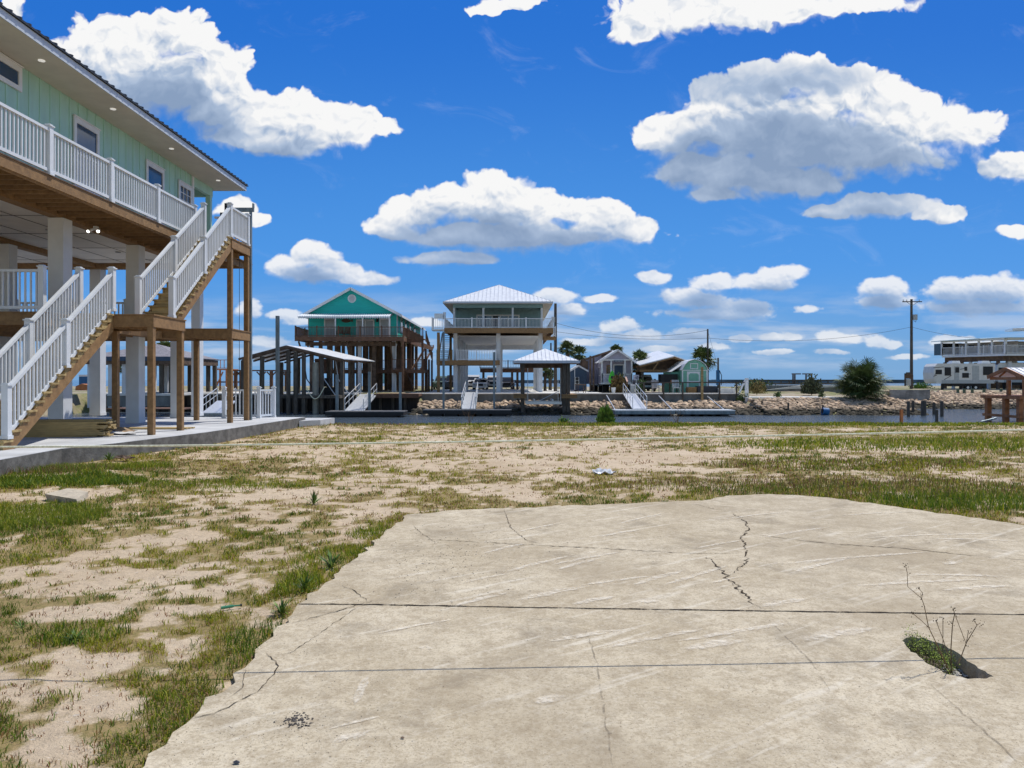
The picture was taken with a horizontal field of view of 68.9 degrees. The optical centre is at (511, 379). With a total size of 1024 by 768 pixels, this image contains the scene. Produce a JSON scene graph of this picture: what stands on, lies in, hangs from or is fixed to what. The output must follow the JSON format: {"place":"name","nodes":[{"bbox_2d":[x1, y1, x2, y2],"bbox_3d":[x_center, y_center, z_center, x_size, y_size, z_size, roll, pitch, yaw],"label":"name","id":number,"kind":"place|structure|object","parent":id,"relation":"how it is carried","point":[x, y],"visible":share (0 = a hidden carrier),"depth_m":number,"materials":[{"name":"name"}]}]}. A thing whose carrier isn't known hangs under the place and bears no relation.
{"place":"outdoors","nodes":[
{"label":"outdoors","id":0,"kind":"place"},
{"bbox_2d":[0,2,252,449],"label":"stilt house","id":1,"kind":"structure","parent":0,"point":[99,175],"depth_m":19.74,"materials":[{"name":"green"}]},
{"bbox_2d":[0,52,23,92],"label":"window","id":2,"kind":"structure","parent":1,"relation":"in","point":[10,70],"depth_m":17.21,"materials":[{"name":"white glass"}]},
{"bbox_2d":[73,114,100,195],"bbox_3d":[-11.546,-6.050,20.300,0.062,1.900,1.260,0,0,0],"label":"window","id":3,"kind":"structure","parent":1,"relation":"in","point":[85,134],"depth_m":20.26,"materials":[{"name":"glass"}]},
{"bbox_2d":[145,159,165,224],"bbox_3d":[-11.546,-6.040,24.200,0.062,1.880,1.260,0,0,0],"label":"window","id":4,"kind":"structure","parent":1,"relation":"in","point":[155,174],"depth_m":24.10,"materials":[{"name":"white glass"}]},
{"bbox_2d":[178,179,192,223],"bbox_3d":[-11.546,-6.200,26.425,0.062,1.500,1.110,0,0,0],"label":"window","id":5,"kind":"structure","parent":1,"relation":"in","point":[184,189],"depth_m":26.39,"materials":[{"name":"white glass"}]},
{"bbox_2d":[106,392,359,394],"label":"concrete apron","id":6,"kind":"object","parent":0,"point":[300,393],"visible":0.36,"depth_m":66.81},
{"bbox_2d":[414,389,598,392],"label":"driveway","id":7,"kind":"structure","parent":0,"point":[506,391],"depth_m":79.01,"materials":[{"name":"concrete"}]},
{"bbox_2d":[468,375,480,388],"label":"parked car","id":8,"kind":"object","parent":7,"relation":"on","point":[471,378],"visible":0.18,"depth_m":99.54,"materials":[{"name":"white paint"}]},
{"bbox_2d":[471,378,488,389],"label":"parked car","id":9,"kind":"object","parent":7,"relation":"on","point":[482,382],"visible":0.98,"depth_m":93.83,"materials":[{"name":"white paint"}]},
{"bbox_2d":[431,285,555,391],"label":"stilt house","id":10,"kind":"structure","parent":7,"relation":"on","point":[498,319],"depth_m":76.21,"materials":[{"name":"wood"}]},
{"bbox_2d":[476,315,518,326],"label":"door","id":11,"kind":"structure","parent":10,"relation":"in","point":[477,316],"depth_m":77.94,"materials":[{"name":"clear glass"}]},
{"bbox_2d":[503,377,515,388],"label":"parked car","id":12,"kind":"object","parent":7,"relation":"on","point":[506,380],"visible":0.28,"depth_m":98.19,"materials":[{"name":"paint"}]},
{"bbox_2d":[554,303,556,390],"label":"utility pole","id":13,"kind":"object","parent":7,"relation":"on","point":[555,346],"visible":0.67,"depth_m":79.85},
{"bbox_2d":[570,365,588,389],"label":"garden shed","id":14,"kind":"structure","parent":7,"relation":"on","point":[579,371],"depth_m":80.00,"materials":[{"name":"blue"}]},
{"bbox_2d":[0,422,1023,767],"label":"ground","id":15,"kind":"structure","parent":0,"point":[56,734],"depth_m":8.51,"materials":[{"name":"sand"}]},
{"bbox_2d":[45,488,87,502],"bbox_3d":[-6.089,1.635,10.308,1.196,0.130,0.460,0,0,36],"label":"flat stone","id":16,"kind":"object","parent":15,"relation":"on","point":[68,495],"visible":0.71,"depth_m":10.21,"materials":[{"name":"stone"}]},
{"bbox_2d":[60,629,84,643],"bbox_3d":[-2.750,1.607,4.678,0.149,0.071,0.173,0,0,0],"label":"rosette weed","id":17,"kind":"object","parent":15,"relation":"on","point":[72,635],"visible":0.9,"depth_m":4.68,"materials":[{"name":"green plant"}]},
{"bbox_2d":[0,417,304,475],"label":"patio slab","id":18,"kind":"structure","parent":15,"relation":"on","point":[210,430],"depth_m":17.45,"materials":[{"name":"concrete"}]},
{"bbox_2d":[24,435,98,436],"bbox_3d":[-11.150,1.329,17.606,2.700,0.038,0.140,0,0,-4],"label":"lumber board","id":19,"kind":"object","parent":18,"relation":"on","point":[64,436],"visible":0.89,"depth_m":17.58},
{"bbox_2d":[25,433,105,435],"bbox_3d":[-10.999,1.290,17.596,2.700,0.038,0.140,0,0,-3],"label":"lumber board","id":20,"kind":"object","parent":19,"relation":"on","point":[62,434],"visible":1,"depth_m":17.55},
{"bbox_2d":[27,432,105,433],"bbox_3d":[-11.003,1.250,17.592,2.700,0.038,0.140,0,0,-4],"label":"lumber board","id":21,"kind":"object","parent":20,"relation":"on","point":[66,432],"visible":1,"depth_m":17.55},
{"bbox_2d":[29,430,101,431],"bbox_3d":[-11.090,1.210,17.594,2.700,0.038,0.140,0,0,-4],"label":"lumber board","id":22,"kind":"object","parent":21,"relation":"on","point":[65,430],"visible":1,"depth_m":17.57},
{"bbox_2d":[30,429,98,429],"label":"lumber board","id":23,"kind":"object","parent":22,"relation":"on","point":[64,429],"visible":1,"depth_m":17.57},
{"bbox_2d":[31,427,106,428],"bbox_3d":[-10.971,1.131,17.602,2.700,0.038,0.140,0,0,-3],"label":"lumber board","id":24,"kind":"object","parent":23,"relation":"on","point":[68,427],"visible":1,"depth_m":17.56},
{"bbox_2d":[33,425,107,426],"bbox_3d":[-10.951,1.092,17.606,2.700,0.038,0.140,0,0,-3],"label":"lumber board","id":25,"kind":"object","parent":24,"relation":"on","point":[70,426],"visible":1,"depth_m":17.57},
{"bbox_2d":[35,423,98,424],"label":"lumber board","id":26,"kind":"object","parent":25,"relation":"on","point":[67,424],"visible":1,"depth_m":17.57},
{"bbox_2d":[35,422,109,423],"bbox_3d":[-10.893,1.013,17.599,2.700,0.038,0.140,0,0,-4],"label":"lumber board","id":27,"kind":"object","parent":26,"relation":"on","point":[69,422],"visible":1,"depth_m":17.56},
{"bbox_2d":[220,203,254,419],"bbox_3d":[-9.220,-2.280,25.050,1.120,7.260,0.140,0,0,0],"label":"cargo lift","id":28,"kind":"object","parent":18,"relation":"on","point":[250,210],"visible":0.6,"depth_m":25.02,"materials":[{"name":"black"}]},
{"bbox_2d":[221,386,276,417],"bbox_3d":[-9.231,0.802,26.328,1.887,1.135,0.754,0,0,-26],"label":"slab railing","id":29,"kind":"object","parent":18,"relation":"on","point":[272,390],"visible":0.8,"depth_m":26.18,"materials":[{"name":"white plastic"}]},
{"bbox_2d":[271,598,292,613],"bbox_3d":[-1.605,1.587,5.255,0.184,0.124,0.262,0,0,0],"label":"rosette weed","id":30,"kind":"object","parent":15,"relation":"on","point":[282,606],"visible":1,"depth_m":5.25,"materials":[{"name":"green plant"}]},
{"bbox_2d":[293,574,319,591],"bbox_3d":[-1.607,1.581,5.845,0.216,0.139,0.252,0,0,-28],"label":"rosette weed","id":31,"kind":"object","parent":15,"relation":"on","point":[306,582],"visible":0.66,"depth_m":5.83,"materials":[{"name":"green plant"}]},
{"bbox_2d":[299,418,334,426],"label":"slab","id":32,"kind":"structure","parent":15,"relation":"on","point":[313,421],"depth_m":26.87,"materials":[{"name":"concrete"}]},
{"bbox_2d":[317,549,345,568],"bbox_3d":[-1.589,1.569,6.548,0.237,0.162,0.294,0,0,-18],"label":"rosette weed","id":33,"kind":"object","parent":15,"relation":"on","point":[329,563],"visible":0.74,"depth_m":6.56,"materials":[{"name":"green plant"}]},
{"bbox_2d":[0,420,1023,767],"bbox_3d":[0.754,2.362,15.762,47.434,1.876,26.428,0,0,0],"label":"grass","id":34,"kind":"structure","parent":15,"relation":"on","point":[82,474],"depth_m":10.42,"materials":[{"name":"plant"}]},
{"bbox_2d":[143,494,1023,767],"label":"concrete pad","id":35,"kind":"object","parent":15,"relation":"on","point":[508,672],"visible":1,"depth_m":4.50,"materials":[{"name":"grey"}]},
{"bbox_2d":[911,651,969,678],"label":"hole floor","id":36,"kind":"structure","parent":35,"relation":"on","point":[929,663],"depth_m":4.50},
{"bbox_2d":[903,623,959,674],"bbox_3d":[2.526,1.665,4.525,0.287,0.211,0.681,0,0,0],"label":"weed","id":37,"kind":"object","parent":36,"relation":"on","point":[931,653],"visible":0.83,"depth_m":4.49,"materials":[{"name":"green plant"}]},
{"bbox_2d":[935,660,967,676],"bbox_3d":[2.526,1.704,4.372,0.233,0.007,0.336,0,0,0],"label":"rubble","id":38,"kind":"object","parent":36,"relation":"on","point":[956,673],"visible":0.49,"depth_m":4.35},
{"bbox_2d":[903,563,984,672],"bbox_3d":[2.456,1.346,4.209,0.476,0.613,0.132,0,0,0],"label":"dead weed","id":39,"kind":"object","parent":35,"relation":"on","point":[966,641],"visible":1,"depth_m":4.21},
{"bbox_2d":[592,468,615,473],"bbox_3d":[1.622,1.597,13.125,0.413,0.101,0.275,0,0,0],"label":"plastic bag","id":40,"kind":"object","parent":15,"relation":"on","point":[598,470],"visible":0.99,"depth_m":13.07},
{"bbox_2d":[595,403,615,422],"bbox_3d":[3.539,1.399,28.398,0.802,1.006,0.754,0,0,0],"label":"bush","id":41,"kind":"object","parent":15,"relation":"on","point":[605,414],"visible":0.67,"depth_m":28.24,"materials":[{"name":"green plant"}]},
{"bbox_3d":[8.140,0.918,4.870,0.040,1.620,0.040,0,0,0],"label":"stake","id":42,"kind":"object","parent":15,"relation":"on","visible":0},
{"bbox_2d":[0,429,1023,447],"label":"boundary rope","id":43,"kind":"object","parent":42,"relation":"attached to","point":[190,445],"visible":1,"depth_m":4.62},
{"bbox_2d":[0,0,1023,379],"label":"sky","id":44,"kind":"structure","parent":0,"point":[773,174],"materials":[{"name":"blue"}]},
{"bbox_2d":[35,380,1015,424],"bbox_3d":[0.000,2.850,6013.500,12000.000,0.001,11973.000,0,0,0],"label":"water","id":45,"kind":"structure","parent":0,"point":[962,415],"depth_m":56.35,"materials":[{"name":"blue liquid"}]},
{"bbox_2d":[106,407,190,416],"bbox_3d":[-23.606,2.441,49.000,5.040,1.178,2.000,0,0,0],"label":"dock","id":46,"kind":"object","parent":45,"relation":"in","point":[124,408],"visible":0.11,"depth_m":48.07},
{"bbox_2d":[203,388,235,413],"bbox_3d":[-21.328,1.497,54.500,1.408,1.756,5.145,0,0,-10],"label":"gangway","id":47,"kind":"object","parent":45,"relation":"on","point":[215,407],"visible":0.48,"depth_m":53.67,"materials":[{"name":"metal"}]},
{"bbox_2d":[275,316,279,416],"bbox_3d":[-11.956,0.196,38.081,0.163,6.907,0.163,0,0,0],"label":"steel pile","id":48,"kind":"object","parent":45,"relation":"in","point":[277,351],"visible":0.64,"depth_m":38.00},
{"bbox_2d":[238,345,374,414],"bbox_3d":[-17.391,0.310,64.920,9.082,6.280,10.365,0,0,0],"label":"boathouse","id":49,"kind":"object","parent":45,"relation":"in","point":[288,353],"visible":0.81,"depth_m":62.23,"materials":[{"name":"white metal"}]},
{"bbox_2d":[335,374,338,409],"bbox_3d":[-13.844,1.614,59.105,0.211,4.071,0.211,0,0,0],"label":"steel pile","id":50,"kind":"object","parent":45,"relation":"in","point":[336,391],"visible":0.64,"depth_m":59.00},
{"bbox_2d":[325,410,407,416],"bbox_3d":[-11.179,2.686,57.600,5.973,0.569,2.200,0,0,0],"label":"floating dock","id":51,"kind":"object","parent":45,"relation":"on","point":[370,413],"visible":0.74,"depth_m":56.52,"materials":[{"name":"concrete"}]},
{"bbox_2d":[344,383,376,410],"bbox_3d":[-12.472,1.389,62.000,1.504,2.179,8.074,0,0,-3],"label":"gangway","id":52,"kind":"object","parent":51,"relation":"on","point":[359,402],"visible":0.81,"depth_m":61.21,"materials":[{"name":"metal"}]},
{"bbox_2d":[368,372,370,409],"bbox_3d":[-11.322,1.508,59.295,0.190,4.284,0.190,0,0,0],"label":"steel pile","id":53,"kind":"object","parent":45,"relation":"in","point":[369,390],"visible":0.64,"depth_m":59.20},
{"bbox_2d":[399,372,401,409],"bbox_3d":[-8.839,1.530,59.095,0.190,4.240,0.190,0,0,0],"label":"steel pile","id":54,"kind":"object","parent":45,"relation":"in","point":[400,390],"visible":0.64,"depth_m":59.00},
{"bbox_2d":[442,332,444,414],"bbox_3d":[-5.526,-0.110,60.286,0.172,7.520,0.172,0,0,0],"label":"steel pile","id":55,"kind":"object","parent":45,"relation":"in","point":[443,370],"visible":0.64,"depth_m":60.20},
{"bbox_2d":[493,352,494,408],"bbox_3d":[-1.440,0.707,60.286,0.172,5.886,0.172,0,0,0],"label":"steel pile","id":56,"kind":"object","parent":45,"relation":"in","point":[493,380],"visible":0.64,"depth_m":60.20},
{"bbox_2d":[513,349,579,413],"bbox_3d":[2.783,0.596,63.185,5.453,6.509,5.430,0,0,0],"label":"boathouse","id":57,"kind":"object","parent":45,"relation":"in","point":[544,358],"visible":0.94,"depth_m":61.26,"materials":[{"name":"white metal"}]},
{"bbox_2d":[612,409,674,415],"bbox_3d":[10.347,2.666,59.000,4.702,0.609,2.000,0,0,0],"label":"floating dock","id":58,"kind":"object","parent":45,"relation":"on","point":[647,412],"visible":0.69,"depth_m":58.02,"materials":[{"name":"concrete"}]},
{"bbox_2d":[623,383,646,409],"bbox_3d":[10.389,1.320,63.500,1.168,2.066,9.083,0,0,4],"label":"gangway","id":59,"kind":"object","parent":58,"relation":"on","point":[634,401],"visible":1,"depth_m":62.50,"materials":[{"name":"metal"}]},
{"bbox_2d":[672,409,734,415],"bbox_3d":[15.049,2.666,59.000,4.619,0.609,2.000,0,0,0],"label":"floating dock","id":60,"kind":"object","parent":45,"relation":"on","point":[707,412],"visible":0.65,"depth_m":58.02,"materials":[{"name":"concrete"}]},
{"bbox_2d":[921,400,925,415],"bbox_3d":[32.828,2.655,59.552,0.404,1.991,0.404,0,0,0],"label":"piling stub","id":61,"kind":"object","parent":45,"relation":"in","point":[923,407],"visible":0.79,"depth_m":59.38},
{"bbox_2d":[980,367,1023,422],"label":"boathouse","id":62,"kind":"object","parent":45,"relation":"in","point":[1009,374],"visible":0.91,"depth_m":49.95,"materials":[{"name":"brown wood"}]},
{"bbox_2d":[42,386,1021,415],"bbox_3d":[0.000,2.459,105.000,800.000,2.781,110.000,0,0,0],"label":"ground","id":63,"kind":"structure","parent":0,"point":[79,401],"depth_m":76.48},
{"bbox_2d":[107,392,216,405],"bbox_3d":[-27.827,1.522,60.000,5.254,0.964,8.000,0,0,0],"label":"concrete ledge","id":64,"kind":"object","parent":63,"relation":"on","point":[162,399],"visible":0.43,"depth_m":56.10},
{"bbox_2d":[86,344,218,407],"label":"pavilion","id":65,"kind":"structure","parent":64,"relation":"on","point":[162,357],"depth_m":58.42,"materials":[{"name":"grey"}]},
{"bbox_2d":[212,360,238,389],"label":"timber deck","id":66,"kind":"structure","parent":63,"relation":"on","point":[220,376],"depth_m":80.10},
{"bbox_2d":[217,370,285,390],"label":"timber pier","id":67,"kind":"structure","parent":63,"relation":"on","point":[236,374],"depth_m":82.02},
{"bbox_2d":[106,393,421,411],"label":"timber bulkhead","id":68,"kind":"object","parent":63,"relation":"on","point":[387,401],"visible":0.22,"depth_m":66.50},
{"bbox_2d":[294,287,433,391],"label":"stilt house","id":69,"kind":"structure","parent":63,"relation":"on","point":[375,326],"depth_m":75.00,"materials":[{"name":"teal"}]},
{"bbox_2d":[324,318,334,334],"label":"door","id":70,"kind":"structure","parent":69,"relation":"in","point":[329,322],"depth_m":74.97,"materials":[{"name":"grey glass"}]},
{"bbox_2d":[356,319,373,334],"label":"door","id":71,"kind":"structure","parent":69,"relation":"in","point":[369,322],"depth_m":74.97,"materials":[{"name":"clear glass"}]},
{"bbox_2d":[379,318,390,334],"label":"window","id":72,"kind":"structure","parent":69,"relation":"in","point":[383,322],"depth_m":74.97,"materials":[{"name":"grey glass"}]},
{"bbox_2d":[422,409,510,415],"bbox_3d":[-3.501,2.655,59.000,6.919,0.629,2.000,0,0,0],"label":"floating dock","id":73,"kind":"object","parent":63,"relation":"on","point":[457,412],"visible":0.74,"depth_m":58.02,"materials":[{"name":"concrete"}]},
{"bbox_2d":[461,382,477,408],"bbox_3d":[-3.551,1.261,63.499,1.168,2.184,9.065,0,0,-1],"label":"gangway","id":74,"kind":"object","parent":73,"relation":"on","point":[468,400],"visible":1,"depth_m":62.66,"materials":[{"name":"metal"}]},
{"bbox_2d":[543,368,553,390],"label":"palm tree","id":75,"kind":"object","parent":63,"relation":"on","point":[545,372],"visible":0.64,"depth_m":83.85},
{"bbox_2d":[557,340,577,356],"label":"palm tree","id":76,"kind":"object","parent":63,"relation":"on","point":[569,349],"visible":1,"depth_m":83.71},
{"bbox_2d":[573,345,586,390],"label":"palm tree","id":77,"kind":"object","parent":63,"relation":"on","point":[579,349],"visible":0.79,"depth_m":84.75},
{"bbox_2d":[421,394,739,401],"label":"seawall","id":78,"kind":"object","parent":63,"relation":"on","point":[588,397],"visible":0.33,"depth_m":68.00,"materials":[{"name":"concrete"}]},
{"bbox_2d":[422,393,735,393],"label":"seawall cap","id":79,"kind":"object","parent":78,"relation":"on","point":[588,393],"visible":0.5,"depth_m":67.85,"materials":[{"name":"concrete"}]},
{"bbox_2d":[579,350,613,391],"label":"cottage","id":80,"kind":"structure","parent":63,"relation":"on","point":[589,364],"depth_m":82.10,"materials":[{"name":"grey"}]},
{"bbox_2d":[591,349,636,392],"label":"cottage","id":81,"kind":"structure","parent":63,"relation":"on","point":[616,361],"depth_m":77.74,"materials":[{"name":"grey"}]},
{"bbox_2d":[614,365,622,377],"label":"door","id":82,"kind":"structure","parent":81,"relation":"in","point":[617,368],"depth_m":77.75,"materials":[{"name":"blue"}]},
{"bbox_2d":[632,348,649,392],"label":"palm tree","id":83,"kind":"object","parent":63,"relation":"on","point":[639,355],"visible":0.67,"depth_m":79.68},
{"bbox_2d":[633,375,656,391],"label":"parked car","id":84,"kind":"object","parent":63,"relation":"on","point":[648,386],"visible":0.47,"depth_m":79.17,"materials":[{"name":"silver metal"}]},
{"bbox_2d":[632,351,685,392],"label":"carport","id":85,"kind":"object","parent":63,"relation":"on","point":[658,362],"visible":0.73,"depth_m":76.70,"materials":[{"name":"white metal"}]},
{"bbox_2d":[658,374,677,392],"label":"black screen","id":86,"kind":"object","parent":63,"relation":"on","point":[666,377],"visible":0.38,"depth_m":72.50,"materials":[{"name":"fabric"}]},
{"bbox_2d":[663,359,708,392],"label":"barn shed","id":87,"kind":"structure","parent":63,"relation":"on","point":[688,370],"depth_m":71.50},
{"bbox_2d":[687,371,699,386],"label":"door","id":88,"kind":"structure","parent":87,"relation":"in","point":[692,376],"depth_m":71.43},
{"bbox_2d":[691,345,716,370],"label":"palm tree","id":89,"kind":"object","parent":63,"relation":"on","point":[700,352],"visible":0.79,"depth_m":83.48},
{"bbox_2d":[695,386,717,392],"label":"black tub","id":90,"kind":"object","parent":63,"relation":"on","point":[710,389],"visible":0.64,"depth_m":70.00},
{"bbox_2d":[707,329,708,385],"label":"utility pole","id":91,"kind":"object","parent":63,"relation":"on","point":[708,352],"visible":0.66,"depth_m":82.91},
{"bbox_2d":[407,389,1021,415],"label":"riprap","id":92,"kind":"object","parent":63,"relation":"on","point":[852,406],"visible":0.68,"depth_m":64.05,"materials":[{"name":"stone"}]},
{"bbox_2d":[638,367,744,399],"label":"timber railing","id":93,"kind":"object","parent":92,"relation":"on","point":[701,382],"visible":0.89,"depth_m":67.70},
{"bbox_2d":[889,390,929,399],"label":"broken wall","id":94,"kind":"structure","parent":92,"relation":"on","point":[912,394],"depth_m":77.30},
{"bbox_2d":[716,358,721,387],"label":"utility pole","id":95,"kind":"object","parent":63,"relation":"on","point":[718,372],"visible":0.83,"depth_m":75.85,"materials":[{"name":"blue metal"}]},
{"bbox_2d":[718,388,734,392],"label":"concrete block bin","id":96,"kind":"object","parent":63,"relation":"on","point":[727,390],"visible":0.64,"depth_m":69.30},
{"bbox_2d":[731,378,772,391],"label":"bush","id":97,"kind":"object","parent":63,"relation":"on","point":[750,382],"visible":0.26,"depth_m":79.39,"materials":[{"name":"green plant"}]},
{"bbox_2d":[749,378,767,394],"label":"bush","id":98,"kind":"object","parent":63,"relation":"on","point":[756,389],"visible":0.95,"depth_m":71.08,"materials":[{"name":"green plant"}]},
{"bbox_2d":[741,396,843,401],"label":"ledge","id":99,"kind":"object","parent":63,"relation":"on","point":[746,398],"visible":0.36,"depth_m":66.33,"materials":[{"name":"concrete"}]},
{"bbox_2d":[739,378,748,396],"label":"white post","id":100,"kind":"object","parent":99,"relation":"on","point":[746,381],"visible":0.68,"depth_m":68.50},
{"bbox_2d":[756,373,842,392],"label":"pier","id":101,"kind":"structure","parent":63,"relation":"on","point":[789,386],"depth_m":78.00,"materials":[{"name":"wood"}]},
{"bbox_2d":[799,374,824,394],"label":"bush","id":102,"kind":"object","parent":63,"relation":"on","point":[810,386],"visible":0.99,"depth_m":71.87,"materials":[{"name":"green plant"}]},
{"bbox_2d":[828,356,893,401],"bbox_3d":[30.605,0.056,65.451,5.611,4.366,5.372,0,0,0],"label":"bush","id":103,"kind":"object","parent":63,"relation":"on","point":[860,381],"visible":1,"depth_m":64.56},
{"bbox_2d":[904,372,912,385],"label":"meter rack","id":104,"kind":"object","parent":63,"relation":"on","point":[908,376],"visible":1,"depth_m":94.90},
{"bbox_2d":[902,299,921,388],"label":"utility pole","id":105,"kind":"object","parent":63,"relation":"on","point":[913,316],"visible":0.94,"depth_m":95.85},
{"bbox_2d":[908,382,934,388],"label":"bush","id":106,"kind":"object","parent":63,"relation":"on","point":[922,385],"visible":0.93,"depth_m":99.54,"materials":[{"name":"green plant"}]},
{"bbox_2d":[923,361,994,389],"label":"travel trailer","id":107,"kind":"object","parent":63,"relation":"on","point":[960,375],"visible":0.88,"depth_m":90.00,"materials":[{"name":"white metal"}]},
{"bbox_2d":[931,328,1023,388],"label":"building","id":108,"kind":"structure","parent":63,"relation":"on","point":[1009,352],"depth_m":95.16,"materials":[{"name":"white metal"}]},
{"bbox_2d":[994,361,1023,388],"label":"travel trailer","id":109,"kind":"object","parent":63,"relation":"on","point":[1016,364],"visible":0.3,"depth_m":93.00,"materials":[{"name":"white metal"}]},
{"bbox_2d":[181,517,1021,760],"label":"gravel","id":110,"kind":"structure","parent":0,"point":[295,718],"depth_m":3.60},
{"bbox_2d":[609,374,627,392],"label":"ornamental grass","id":111,"kind":"object","parent":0,"point":[616,382],"depth_m":70.32,"materials":[{"name":"beige plant"}]},
{"bbox_2d":[514,380,923,382],"bbox_3d":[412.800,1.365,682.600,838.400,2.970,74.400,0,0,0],"label":"distant shore","id":112,"kind":"structure","parent":0,"point":[886,381],"depth_m":653.50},
{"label":"lumber board","id":113,"kind":"object","parent":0,"visible":0},
{"bbox_2d":[37,420,105,421],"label":"lumber board","id":114,"kind":"object","parent":113,"relation":"on","point":[70,420],"visible":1,"depth_m":17.71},
{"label":"lumber board","id":115,"kind":"object","parent":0,"visible":0},
{"bbox_2d":[39,419,111,420],"bbox_3d":[-11.023,0.974,17.903,2.700,0.038,0.140,0,0,-4],"label":"lumber board","id":116,"kind":"object","parent":115,"relation":"on","point":[78,419],"visible":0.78,"depth_m":17.92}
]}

